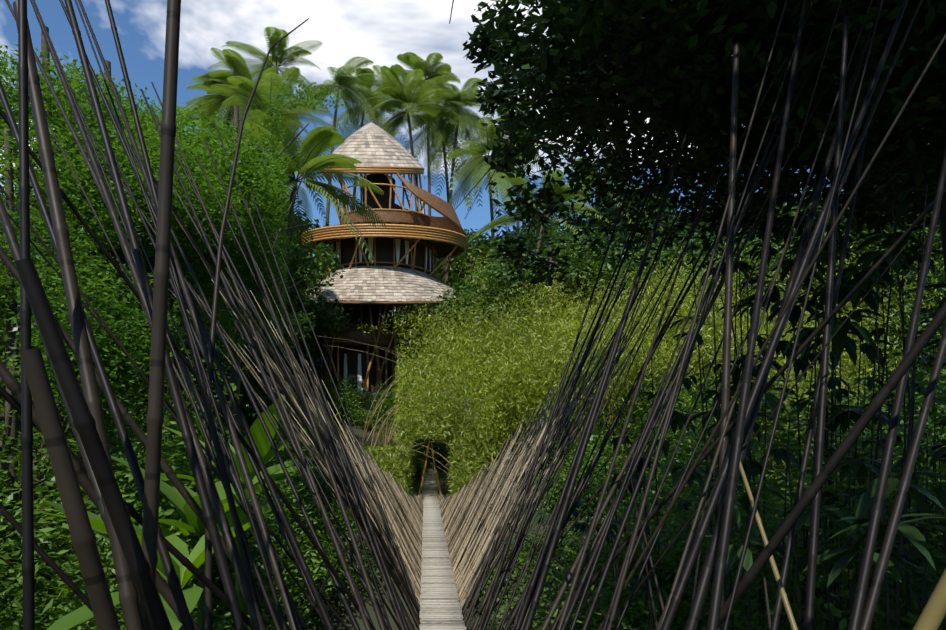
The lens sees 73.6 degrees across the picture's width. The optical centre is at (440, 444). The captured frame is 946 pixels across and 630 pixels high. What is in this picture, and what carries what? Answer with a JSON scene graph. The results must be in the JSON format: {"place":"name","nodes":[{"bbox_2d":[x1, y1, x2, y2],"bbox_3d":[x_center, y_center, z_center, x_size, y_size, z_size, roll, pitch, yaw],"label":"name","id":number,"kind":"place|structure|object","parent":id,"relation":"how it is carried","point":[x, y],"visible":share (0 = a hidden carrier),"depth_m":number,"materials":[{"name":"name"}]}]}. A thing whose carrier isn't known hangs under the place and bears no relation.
{"place":"outdoors","nodes":[
{"label":"outdoors","id":0,"kind":"place"},
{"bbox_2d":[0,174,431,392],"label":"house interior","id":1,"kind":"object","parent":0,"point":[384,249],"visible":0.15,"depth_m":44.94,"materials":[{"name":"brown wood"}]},
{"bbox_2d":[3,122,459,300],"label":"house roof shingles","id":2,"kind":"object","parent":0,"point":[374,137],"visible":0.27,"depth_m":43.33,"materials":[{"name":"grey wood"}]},
{"bbox_2d":[293,143,466,353],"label":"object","id":3,"kind":"object","parent":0,"point":[449,220],"visible":0.38,"depth_m":44.53,"materials":[{"name":"brown wood"}]},
{"bbox_2d":[331,237,430,391],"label":"house curtains","id":4,"kind":"object","parent":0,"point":[370,246],"visible":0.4,"depth_m":44.59,"materials":[{"name":"white fabric"}]},
{"bbox_2d":[299,166,467,392],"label":"house bamboo poles","id":5,"kind":"object","parent":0,"point":[393,231],"visible":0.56,"depth_m":44.11,"materials":[{"name":"brown wood"}]},
{"bbox_2d":[156,185,673,609],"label":"bridge wall poles","id":6,"kind":"object","parent":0,"point":[467,536],"visible":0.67,"depth_m":10.66,"materials":[{"name":"beige wood"}]},
{"bbox_2d":[418,443,462,629],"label":"bamboo supports","id":7,"kind":"object","parent":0,"point":[423,475],"visible":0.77,"depth_m":28.16,"materials":[{"name":"brown wood"}]},
{"bbox_2d":[419,457,465,629],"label":"bridge deck","id":8,"kind":"structure","parent":7,"relation":"on","point":[440,607],"depth_m":11.05,"materials":[{"name":"grey wood"}]},
{"bbox_2d":[0,0,928,321],"label":"sky","id":9,"kind":"structure","parent":0,"point":[378,31],"materials":[{"name":"blue"}]},
{"bbox_2d":[0,356,945,629],"bbox_3d":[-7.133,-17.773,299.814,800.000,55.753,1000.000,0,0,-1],"label":"terrain","id":10,"kind":"structure","parent":0,"point":[338,604],"depth_m":24.04,"materials":[{"name":"green plant"}]},
{"bbox_2d":[0,26,350,628],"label":"tree","id":11,"kind":"object","parent":10,"relation":"on","point":[264,183],"depth_m":15.95,"materials":[{"name":"green plant"}]},
{"bbox_2d":[34,394,338,629],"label":"banana plant","id":12,"kind":"object","parent":10,"relation":"on","point":[196,556],"depth_m":8.73,"materials":[{"name":"green plant"}]},
{"bbox_2d":[328,392,403,419],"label":"house base","id":13,"kind":"object","parent":10,"relation":"on","point":[367,403],"visible":0.06,"depth_m":44.23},
{"bbox_2d":[176,27,659,381],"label":"palm","id":14,"kind":"object","parent":10,"relation":"on","point":[311,140],"depth_m":55.21,"materials":[{"name":"green plant"}]},
{"bbox_2d":[0,183,945,480],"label":"forest","id":15,"kind":"object","parent":10,"relation":"on","point":[322,313],"depth_m":37.97,"materials":[{"name":"green plant"}]},
{"bbox_2d":[0,0,945,629],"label":"bamboo poles","id":16,"kind":"object","parent":10,"relation":"on","point":[142,584],"depth_m":3.67,"materials":[{"name":"black wood"}]},
{"bbox_2d":[739,460,945,629],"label":"bamboo pole","id":17,"kind":"object","parent":16,"relation":"attached to","point":[932,615],"visible":0.92,"depth_m":1.74,"materials":[{"name":"brown wood"}]},
{"bbox_2d":[0,337,945,629],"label":"undergrowth leaves","id":18,"kind":"object","parent":10,"relation":"on","point":[52,597],"visible":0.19,"depth_m":15.17,"materials":[{"name":"green plant"}]},
{"bbox_2d":[307,249,939,546],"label":"bamboo culms","id":19,"kind":"object","parent":10,"relation":"on","point":[385,439],"visible":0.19,"depth_m":29.06,"materials":[{"name":"plant"}]},
{"bbox_2d":[356,221,943,517],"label":"bamboo clump leaves","id":20,"kind":"object","parent":19,"relation":"attached to","point":[407,412],"visible":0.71,"depth_m":27.94,"materials":[{"name":"green plant"}]},
{"bbox_2d":[449,0,945,386],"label":"tree","id":21,"kind":"object","parent":10,"relation":"on","point":[621,60],"depth_m":7.80,"materials":[{"name":"green plant"}]},
{"bbox_2d":[498,82,945,629],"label":"broadleaf shrub","id":22,"kind":"object","parent":10,"relation":"on","point":[839,560],"depth_m":7.99,"materials":[{"name":"green plant"}]}
]}

